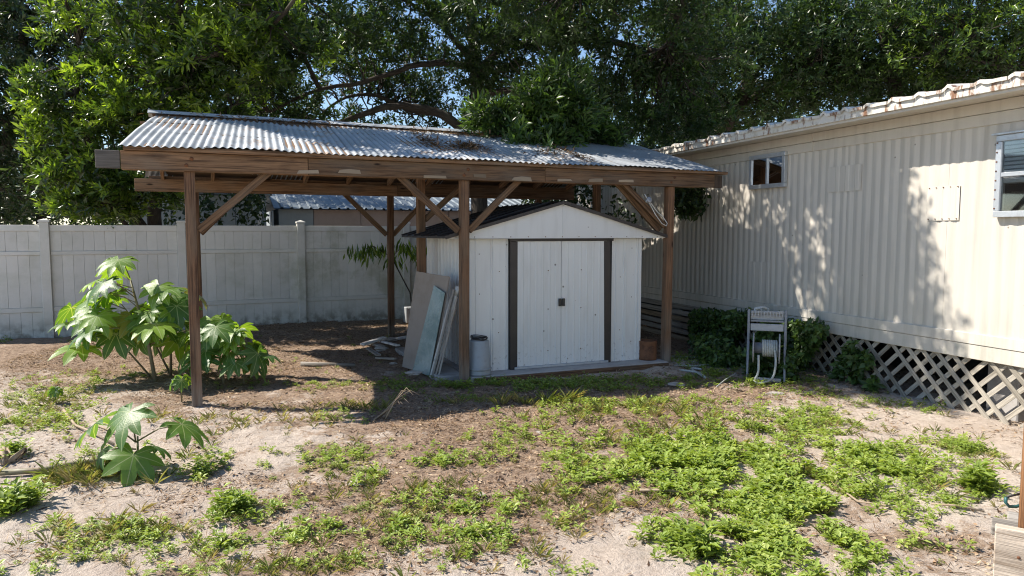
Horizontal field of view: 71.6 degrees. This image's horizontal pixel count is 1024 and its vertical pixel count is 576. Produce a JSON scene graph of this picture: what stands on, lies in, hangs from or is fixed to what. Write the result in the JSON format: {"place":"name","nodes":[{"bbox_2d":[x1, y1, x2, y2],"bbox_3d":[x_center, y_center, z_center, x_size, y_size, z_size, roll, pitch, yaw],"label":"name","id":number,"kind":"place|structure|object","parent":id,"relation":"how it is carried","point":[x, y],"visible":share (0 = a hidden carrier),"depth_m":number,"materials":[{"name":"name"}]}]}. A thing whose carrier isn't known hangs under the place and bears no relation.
{"place":"outdoors","nodes":[
{"label":"outdoors","id":0,"kind":"place"},
{"bbox_2d":[0,0,1021,224],"label":"sky","id":1,"kind":"structure","parent":0,"point":[335,81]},
{"bbox_2d":[0,313,1023,575],"bbox_3d":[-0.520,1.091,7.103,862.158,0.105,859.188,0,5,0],"label":"ground","id":2,"kind":"structure","parent":0,"point":[606,547],"depth_m":5.07,"materials":[{"name":"beige sand"}]},
{"bbox_2d":[0,447,26,464],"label":"dead root","id":3,"kind":"object","parent":2,"relation":"on","point":[9,459],"visible":0.89,"depth_m":5.08,"materials":[{"name":"beige wood"}]},
{"bbox_2d":[0,436,34,457],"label":"weed clump","id":4,"kind":"object","parent":2,"relation":"on","point":[16,447],"visible":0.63,"depth_m":5.23,"materials":[{"name":"green plant"}]},
{"bbox_2d":[0,474,58,517],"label":"weed clump","id":5,"kind":"object","parent":2,"relation":"on","point":[16,497],"visible":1,"depth_m":4.30,"materials":[{"name":"green plant"}]},
{"bbox_2d":[0,459,107,475],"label":"fallen stalk","id":6,"kind":"object","parent":2,"relation":"on","point":[4,472],"visible":0.47,"depth_m":4.89,"materials":[{"name":"brown wood"}]},
{"bbox_2d":[46,386,63,402],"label":"castor plant","id":7,"kind":"object","parent":2,"relation":"on","point":[53,391],"visible":0.98,"depth_m":6.71,"materials":[{"name":"green plant"}]},
{"bbox_2d":[0,101,117,224],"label":"shade tree","id":8,"kind":"object","parent":2,"relation":"on","point":[38,216],"visible":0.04,"depth_m":23.00,"materials":[{"name":"green plant"}]},
{"bbox_2d":[62,409,114,444],"bbox_3d":[-3.598,1.160,5.956,1.307,0.062,0.079,4,6,43],"label":"fallen stick","id":9,"kind":"object","parent":2,"relation":"on","point":[83,428],"visible":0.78,"depth_m":5.90,"materials":[{"name":"beige wood"}]},
{"bbox_2d":[0,0,183,224],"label":"shade tree","id":10,"kind":"object","parent":2,"relation":"on","point":[21,48],"visible":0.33,"depth_m":13.39,"materials":[{"name":"green plant"}]},
{"bbox_2d":[78,207,133,224],"bbox_3d":[-9.174,-1.944,21.726,6.636,4.355,4.766,0,5,0],"label":"shade tree","id":11,"kind":"object","parent":2,"relation":"on","point":[130,223],"depth_m":20.10,"materials":[{"name":"green plant"}]},
{"bbox_2d":[48,256,207,381],"bbox_3d":[-4.183,0.331,7.946,1.895,1.400,1.682,0,5,0],"label":"castor plant","id":12,"kind":"object","parent":2,"relation":"on","point":[144,327],"visible":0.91,"depth_m":7.63,"materials":[{"name":"green plant"}]},
{"bbox_2d":[74,402,210,486],"bbox_3d":[-2.575,1.052,4.882,0.900,0.520,0.534,0,5,0],"label":"castor plant","id":13,"kind":"object","parent":2,"relation":"on","point":[127,462],"visible":0.99,"depth_m":4.80,"materials":[{"name":"green plant"}]},
{"bbox_2d":[0,0,345,227],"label":"laurel tree","id":14,"kind":"object","parent":2,"relation":"on","point":[177,64],"visible":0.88,"depth_m":10.86,"materials":[{"name":"green plant"}]},
{"bbox_2d":[169,374,190,401],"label":"castor plant","id":15,"kind":"object","parent":2,"relation":"on","point":[182,382],"visible":0.94,"depth_m":6.83,"materials":[{"name":"green plant"}]},
{"bbox_2d":[186,449,223,478],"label":"weed clump","id":16,"kind":"object","parent":2,"relation":"on","point":[205,465],"visible":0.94,"depth_m":4.87,"materials":[{"name":"green plant"}]},
{"bbox_2d":[139,192,271,286],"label":"neighbour shed","id":17,"kind":"structure","parent":2,"relation":"on","point":[228,218],"depth_m":15.03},
{"bbox_2d":[162,193,270,228],"bbox_3d":[-5.857,-1.546,13.915,2.208,1.701,1.036,-2,5,-20],"label":"climbing vine","id":18,"kind":"object","parent":17,"relation":"attached to","point":[248,200],"visible":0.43,"depth_m":13.97,"materials":[{"name":"green plant"}]},
{"bbox_2d":[0,219,427,338],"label":"vinyl fence","id":19,"kind":"object","parent":2,"relation":"on","point":[300,272],"visible":0.48,"depth_m":12.17,"materials":[{"name":"white plastic"}]},
{"bbox_2d":[178,313,265,383],"bbox_3d":[-3.173,0.656,7.745,0.866,0.777,0.881,-2,5,-25],"label":"castor plant","id":20,"kind":"object","parent":2,"relation":"on","point":[214,329],"visible":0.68,"depth_m":7.52,"materials":[{"name":"green plant"}]},
{"bbox_2d":[205,482,274,517],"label":"weed clump","id":21,"kind":"object","parent":2,"relation":"on","point":[232,501],"visible":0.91,"depth_m":4.18,"materials":[{"name":"green plant"}]},
{"bbox_2d":[218,322,280,383],"bbox_3d":[-2.837,0.709,7.664,0.667,0.679,0.633,0,5,0],"label":"castor plant","id":22,"kind":"object","parent":2,"relation":"on","point":[256,354],"visible":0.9,"depth_m":7.55,"materials":[{"name":"green plant"}]},
{"bbox_2d":[167,0,419,116],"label":"shade tree","id":23,"kind":"object","parent":2,"relation":"on","point":[328,31],"visible":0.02,"depth_m":16.60,"materials":[{"name":"green plant"}]},
{"bbox_2d":[300,362,354,366],"bbox_3d":[-2.265,0.939,8.751,0.656,0.077,0.057,-1,5,-8],"label":"fallen board","id":24,"kind":"object","parent":2,"relation":"on","point":[324,364],"visible":0.96,"depth_m":8.73,"materials":[{"name":"grey wood"}]},
{"bbox_2d":[365,347,380,355],"bbox_3d":[-1.839,0.839,9.386,0.060,0.056,0.827,-2,5,-21],"label":"broken board","id":25,"kind":"object","parent":2,"relation":"on","point":[372,351],"visible":1,"depth_m":9.31,"materials":[{"name":"grey wood"}]},
{"bbox_2d":[368,343,385,346],"bbox_3d":[-1.912,0.808,10.043,0.070,0.048,0.524,-3,5,-33],"label":"broken board","id":26,"kind":"object","parent":2,"relation":"on","point":[375,344],"visible":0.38,"depth_m":10.00,"materials":[{"name":"grey wood"}]},
{"bbox_2d":[360,336,386,345],"bbox_3d":[-1.968,0.753,10.120,0.100,0.084,0.395,4,6,44],"label":"broken board","id":27,"kind":"object","parent":26,"relation":"on","point":[373,340],"visible":1,"depth_m":10.09,"materials":[{"name":"grey wood"}]},
{"bbox_2d":[379,340,399,345],"bbox_3d":[-1.708,0.766,9.862,0.055,0.088,0.883,-2,5,-25],"label":"broken board","id":28,"kind":"object","parent":26,"relation":"on","point":[389,343],"visible":0.9,"depth_m":9.76,"materials":[{"name":"grey wood"}]},
{"bbox_2d":[374,346,388,350],"bbox_3d":[-1.734,0.812,9.453,0.205,0.064,0.167,0,5,0],"label":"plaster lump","id":29,"kind":"object","parent":2,"relation":"on","point":[381,348],"visible":1,"depth_m":9.42,"materials":[{"name":"stone"}]},
{"bbox_2d":[343,238,426,301],"bbox_3d":[-1.891,-0.018,11.242,1.472,1.565,0.551,1,5,13],"label":"sapling","id":30,"kind":"object","parent":2,"relation":"on","point":[379,252],"visible":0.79,"depth_m":11.19,"materials":[{"name":"green plant"}]},
{"bbox_2d":[375,357,396,359],"bbox_3d":[-1.600,0.890,9.005,0.328,0.038,0.050,3,5,33],"label":"broken board","id":31,"kind":"object","parent":2,"relation":"on","point":[389,358],"visible":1,"depth_m":8.99,"materials":[{"name":"grey wood"}]},
{"bbox_2d":[384,337,395,340],"bbox_3d":[-1.787,0.746,10.322,0.186,0.058,0.155,4,6,39],"label":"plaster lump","id":32,"kind":"object","parent":2,"relation":"on","point":[390,339],"visible":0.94,"depth_m":10.28,"materials":[{"name":"stone"}]},
{"bbox_2d":[373,387,418,420],"bbox_3d":[-1.020,1.024,6.249,0.405,0.280,0.118,0,5,0],"label":"twig bundle","id":33,"kind":"object","parent":2,"relation":"on","point":[387,410],"visible":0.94,"depth_m":6.26,"materials":[{"name":"wood"}]},
{"bbox_2d":[258,194,534,225],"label":"neighbour house","id":34,"kind":"structure","parent":2,"relation":"on","point":[310,210],"depth_m":16.27,"materials":[{"name":"white metal"}]},
{"bbox_2d":[394,336,406,340],"bbox_3d":[-1.665,0.749,10.619,0.280,0.059,0.090,-2,5,-26],"label":"broken board","id":35,"kind":"object","parent":2,"relation":"on","point":[401,337],"visible":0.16,"depth_m":10.59,"materials":[{"name":"grey wood"}]},
{"bbox_2d":[403,306,410,322],"bbox_3d":[-1.817,0.479,12.822,0.240,0.280,0.212,-2,5,-24],"label":"vent box","id":36,"kind":"object","parent":2,"relation":"on","point":[406,312],"visible":0.39,"depth_m":12.71,"materials":[{"name":"plastic"}]},
{"bbox_2d":[95,110,727,406],"bbox_3d":[-1.233,-0.521,9.347,6.910,3.162,3.952,-2,5,-24],"label":"carport","id":37,"kind":"object","parent":2,"relation":"on","point":[189,155],"visible":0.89,"depth_m":7.87,"materials":[{"name":"wood"}]},
{"bbox_2d":[140,111,602,162],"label":"roof litter","id":38,"kind":"object","parent":37,"relation":"on","point":[471,145],"visible":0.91,"depth_m":8.34,"materials":[{"name":"brown plant"}]},
{"bbox_2d":[645,197,651,202],"bbox_3d":[1.641,-1.059,8.554,0.075,0.071,0.085,-2,5,-24],"label":"lamp holder","id":39,"kind":"object","parent":37,"relation":"attached to","point":[649,200],"visible":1,"depth_m":8.53,"materials":[{"name":"plastic"}]},
{"bbox_2d":[644,194,667,225],"bbox_3d":[1.747,-0.942,8.608,0.341,0.388,0.021,-2,5,-23],"label":"cable","id":40,"kind":"object","parent":37,"relation":"hanging from","point":[657,212],"visible":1,"depth_m":8.61,"materials":[{"name":"white plastic"}]},
{"bbox_2d":[404,370,421,375],"bbox_3d":[-1.117,0.966,8.052,0.209,0.058,0.139,0,5,0],"label":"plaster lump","id":41,"kind":"object","parent":2,"relation":"on","point":[412,373],"visible":1,"depth_m":8.02,"materials":[{"name":"stone"}]},
{"bbox_2d":[402,271,449,370],"bbox_3d":[-1.026,0.403,8.379,0.181,1.172,0.815,-4,6,-39],"label":"panel board","id":42,"kind":"object","parent":2,"relation":"on","point":[424,283],"visible":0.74,"depth_m":8.48,"materials":[{"name":"grey wood"}]},
{"bbox_2d":[413,285,444,374],"bbox_3d":[-0.960,0.486,8.229,0.161,1.030,0.489,-4,6,-39],"label":"glass sheet","id":43,"kind":"object","parent":2,"relation":"on","point":[424,356],"visible":0.88,"depth_m":8.20,"materials":[{"name":"teal glass"}]},
{"bbox_2d":[429,300,449,376],"bbox_3d":[-0.815,0.575,8.066,0.262,0.885,0.024,-1,5,-17],"label":"leaning lath","id":44,"kind":"object","parent":2,"relation":"on","point":[438,343],"visible":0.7,"depth_m":8.06,"materials":[{"name":"grey wood"}]},
{"bbox_2d":[431,289,454,377],"bbox_3d":[-0.780,0.516,8.041,0.291,1.008,0.053,-2,5,-20],"label":"leaning lath","id":45,"kind":"object","parent":2,"relation":"on","point":[443,331],"visible":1,"depth_m":8.02,"materials":[{"name":"grey wood"}]},
{"bbox_2d":[434,309,455,378],"bbox_3d":[-0.755,0.629,8.015,0.282,0.791,0.071,-2,5,-19],"label":"leaning lath","id":46,"kind":"object","parent":2,"relation":"on","point":[438,366],"visible":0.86,"depth_m":7.98,"materials":[{"name":"grey wood"}]},
{"bbox_2d":[438,297,457,374],"bbox_3d":[-0.725,0.561,7.989,0.264,0.927,0.043,-2,5,-25],"label":"leaning lath","id":47,"kind":"object","parent":2,"relation":"on","point":[446,342],"visible":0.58,"depth_m":7.97,"materials":[{"name":"grey wood"}]},
{"bbox_2d":[438,286,458,371],"bbox_3d":[-0.734,0.494,8.116,0.289,1.041,0.056,0,5,-5],"label":"pvc pipe","id":48,"kind":"object","parent":2,"relation":"on","point":[456,291],"visible":0.73,"depth_m":8.09,"materials":[{"name":"white plastic"}]},
{"bbox_2d":[0,334,951,414],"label":"weed cover","id":49,"kind":"object","parent":2,"relation":"on","point":[570,384],"visible":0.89,"depth_m":7.58,"materials":[{"name":"green plant"}]},
{"bbox_2d":[208,0,767,213],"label":"oak tree","id":50,"kind":"object","parent":2,"relation":"on","point":[546,100],"visible":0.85,"depth_m":12.40,"materials":[{"name":"green plant"}]},
{"bbox_2d":[0,364,1019,575],"bbox_3d":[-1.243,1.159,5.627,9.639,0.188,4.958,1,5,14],"label":"weed cover","id":51,"kind":"object","parent":2,"relation":"on","point":[759,547],"visible":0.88,"depth_m":4.49,"materials":[{"name":"green plant"}]},
{"bbox_2d":[0,385,1020,575],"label":"grass cover","id":52,"kind":"object","parent":2,"relation":"on","point":[59,474],"depth_m":4.65,"materials":[{"name":"green plant"}]},
{"bbox_2d":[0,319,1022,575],"bbox_3d":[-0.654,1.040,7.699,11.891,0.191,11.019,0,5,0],"label":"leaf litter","id":53,"kind":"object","parent":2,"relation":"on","point":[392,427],"visible":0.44,"depth_m":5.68,"materials":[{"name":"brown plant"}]},
{"bbox_2d":[395,347,668,383],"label":"concrete slab","id":54,"kind":"structure","parent":2,"relation":"on","point":[450,370],"depth_m":8.27,"materials":[{"name":"grey concrete"}]},
{"bbox_2d":[469,339,491,376],"bbox_3d":[-0.367,0.769,7.918,0.282,0.385,0.282,-2,5,-23],"label":"bucket","id":55,"kind":"object","parent":54,"relation":"on","point":[479,359],"visible":0.8,"depth_m":7.81,"materials":[{"name":"grey plastic"}]},
{"bbox_2d":[470,334,487,340],"bbox_3d":[-0.365,0.553,7.902,0.199,0.052,0.184,4,6,40],"label":"wire coil","id":56,"kind":"object","parent":55,"relation":"on","point":[479,337],"visible":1,"depth_m":7.86,"materials":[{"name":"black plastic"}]},
{"bbox_2d":[401,201,667,370],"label":"garden shed","id":57,"kind":"structure","parent":54,"relation":"on","point":[554,284],"depth_m":8.34,"materials":[{"name":"white metal"}]},
{"bbox_2d":[516,241,561,366],"bbox_3d":[0.313,0.183,8.236,0.567,1.445,0.040,-2,5,-22],"label":"door","id":58,"kind":"structure","parent":57,"relation":"in","point":[539,301],"depth_m":8.24,"materials":[{"name":"white metal"}]},
{"bbox_2d":[561,241,603,362],"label":"door","id":59,"kind":"structure","parent":57,"relation":"in","point":[582,262],"depth_m":8.46,"materials":[{"name":"white metal"}]},
{"bbox_2d":[639,339,656,360],"bbox_3d":[1.689,0.770,8.865,0.238,0.235,0.238,0,5,0],"label":"rusty can","id":60,"kind":"object","parent":54,"relation":"on","point":[647,349],"visible":0.96,"depth_m":8.77,"materials":[{"name":"metal"}]},
{"bbox_2d":[542,84,693,203],"bbox_3d":[2.334,-2.910,20.553,7.577,6.357,4.609,0,5,0],"label":"shade tree","id":61,"kind":"object","parent":2,"relation":"on","point":[641,141],"visible":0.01,"depth_m":19.74,"materials":[{"name":"green plant"}]},
{"bbox_2d":[640,489,687,492],"bbox_3d":[0.961,1.285,4.506,0.302,0.028,0.056,0,5,6],"label":"fallen stick","id":62,"kind":"object","parent":2,"relation":"on","point":[655,490],"visible":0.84,"depth_m":4.50,"materials":[{"name":"beige wood"}]},
{"bbox_2d":[668,382,684,385],"bbox_3d":[1.769,1.034,7.651,0.205,0.026,0.154,0,5,0],"label":"ground stone","id":63,"kind":"object","parent":2,"relation":"on","point":[672,384],"visible":0.8,"depth_m":7.61,"materials":[{"name":"grey stone"}]},
{"bbox_2d":[608,79,770,147],"bbox_3d":[5.760,-3.736,23.648,9.078,7.078,5.783,0,5,0],"label":"shade tree","id":64,"kind":"object","parent":2,"relation":"on","point":[702,137],"depth_m":22.59,"materials":[{"name":"green plant"}]},
{"bbox_2d":[679,367,705,378],"bbox_3d":[2.105,0.976,8.191,0.282,0.025,0.560,0,5,0],"label":"garden hose","id":65,"kind":"object","parent":2,"relation":"on","point":[692,370],"visible":0.96,"depth_m":8.29,"materials":[{"name":"plastic"}]},
{"bbox_2d":[676,364,708,366],"bbox_3d":[2.316,0.935,8.714,0.700,0.025,0.172,-2,5,-26],"label":"garden hose","id":66,"kind":"object","parent":2,"relation":"on","point":[692,365],"visible":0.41,"depth_m":8.60,"materials":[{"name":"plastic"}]},
{"bbox_2d":[663,497,725,561],"bbox_3d":[0.981,1.297,3.778,0.308,0.193,0.496,0,5,0],"label":"weed clump","id":67,"kind":"object","parent":2,"relation":"on","point":[686,533],"visible":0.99,"depth_m":3.71,"materials":[{"name":"green plant"}]},
{"bbox_2d":[607,0,883,146],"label":"evergreen tree","id":68,"kind":"object","parent":2,"relation":"on","point":[746,80],"visible":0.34,"depth_m":14.81,"materials":[{"name":"green plant"}]},
{"bbox_2d":[754,306,768,310],"bbox_3d":[3.102,0.636,8.820,0.249,0.841,0.083,-2,5,-24],"label":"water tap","id":69,"kind":"object","parent":2,"relation":"on","point":[762,307],"visible":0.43,"depth_m":8.76,"materials":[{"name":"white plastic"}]},
{"bbox_2d":[746,309,786,382],"bbox_3d":[2.826,0.640,7.890,0.418,0.784,0.328,2,5,20],"label":"hose reel","id":70,"kind":"object","parent":2,"relation":"on","point":[766,348],"visible":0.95,"depth_m":7.90,"materials":[{"name":"grey plastic"}]},
{"bbox_2d":[753,350,776,383],"bbox_3d":[2.752,0.856,7.737,0.274,0.357,0.163,0,5,0],"label":"garden hose","id":71,"kind":"object","parent":70,"relation":"hanging from","point":[758,367],"visible":0.93,"depth_m":7.73,"materials":[{"name":"plastic"}]},
{"bbox_2d":[765,391,783,394],"bbox_3d":[2.696,1.075,7.277,0.198,0.022,0.140,-3,5,-29],"label":"ground stone","id":72,"kind":"object","parent":2,"relation":"on","point":[778,393],"visible":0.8,"depth_m":7.25,"materials":[{"name":"beige stone"}]},
{"bbox_2d":[576,71,1023,427],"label":"mobile home","id":73,"kind":"object","parent":2,"relation":"on","point":[890,231],"visible":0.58,"depth_m":7.36,"materials":[{"name":"beige metal"}]},
{"bbox_2d":[521,167,711,223],"bbox_3d":[1.742,-0.932,11.960,1.802,2.960,4.518,-4,6,-40],"label":"climbing vine","id":74,"kind":"object","parent":73,"relation":"attached to","point":[689,204],"visible":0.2,"depth_m":10.27,"materials":[{"name":"green plant"}]},
{"bbox_2d":[748,151,787,189],"bbox_3d":[3.215,-1.469,8.934,0.050,0.427,0.669,-2,5,-19],"label":"window","id":75,"kind":"structure","parent":73,"relation":"in","point":[769,170],"depth_m":8.90,"materials":[{"name":"metal"}]},
{"bbox_2d":[686,306,886,392],"bbox_3d":[2.864,0.674,8.784,1.160,0.806,3.582,-2,5,-19],"label":"skirt vine","id":76,"kind":"object","parent":73,"relation":"attached to","point":[713,335],"visible":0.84,"depth_m":8.22,"materials":[{"name":"green plant"}]},
{"bbox_2d":[991,130,1023,216],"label":"window","id":77,"kind":"structure","parent":73,"relation":"in","point":[1008,197],"depth_m":6.05,"materials":[{"name":"metal"}]},
{"bbox_2d":[740,67,958,128],"bbox_3d":[11.555,-4.169,23.478,9.905,7.874,5.802,0,5,0],"label":"shade tree","id":78,"kind":"object","parent":2,"relation":"on","point":[817,113],"depth_m":23.06,"materials":[{"name":"green plant"}]},
{"bbox_2d":[832,481,908,509],"bbox_3d":[2.135,1.283,4.372,0.154,0.045,0.595,-2,5,-19],"label":"fallen stick","id":79,"kind":"object","parent":2,"relation":"on","point":[851,496],"visible":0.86,"depth_m":4.27,"materials":[{"name":"wood"}]},
{"bbox_2d":[731,0,1019,121],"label":"evergreen tree","id":80,"kind":"object","parent":2,"relation":"on","point":[854,85],"visible":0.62,"depth_m":13.87,"materials":[{"name":"green plant"}]},
{"bbox_2d":[915,537,966,550],"bbox_3d":[2.256,1.344,3.740,0.232,0.023,0.015,3,5,34],"label":"fallen stick","id":81,"kind":"object","parent":2,"relation":"on","point":[941,544],"visible":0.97,"depth_m":3.74,"materials":[{"name":"beige wood"}]},
{"bbox_2d":[861,0,1023,99],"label":"evergreen tree","id":82,"kind":"object","parent":2,"relation":"on","point":[1007,48],"visible":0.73,"depth_m":12.87,"materials":[{"name":"green plant"}]},
{"bbox_2d":[934,491,979,499],"bbox_3d":[2.751,1.283,4.391,0.247,0.036,0.020,1,5,15],"label":"fallen stick","id":83,"kind":"object","parent":2,"relation":"on","point":[959,495],"visible":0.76,"depth_m":4.38,"materials":[{"name":"beige wood"}]},
{"bbox_2d":[931,503,984,511],"bbox_3d":[2.630,1.290,4.193,0.270,0.023,0.022,2,5,23],"label":"fallen stick","id":84,"kind":"object","parent":2,"relation":"on","point":[957,506],"visible":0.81,"depth_m":4.20,"materials":[{"name":"beige wood"}]},
{"bbox_2d":[943,436,1000,459],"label":"weed clump","id":85,"kind":"object","parent":2,"relation":"on","point":[975,448],"visible":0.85,"depth_m":5.39,"materials":[{"name":"green plant"}]},
{"bbox_2d":[954,458,1004,495],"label":"weed clump","id":86,"kind":"object","parent":2,"relation":"on","point":[980,474],"visible":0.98,"depth_m":4.51,"materials":[{"name":"green plant"}]},
{"bbox_2d":[991,428,1023,575],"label":"deck","id":87,"kind":"structure","parent":2,"relation":"on","point":[1008,557],"depth_m":2.60,"materials":[{"name":"wood"}]},
{"bbox_2d":[1004,493,1019,507],"bbox_3d":[1.888,0.794,2.664,0.083,0.061,0.020,0,5,0],"label":"bungee hook","id":88,"kind":"object","parent":87,"relation":"hanging from","point":[1007,504],"visible":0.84,"depth_m":2.66,"materials":[{"name":"teal plastic"}]}
]}

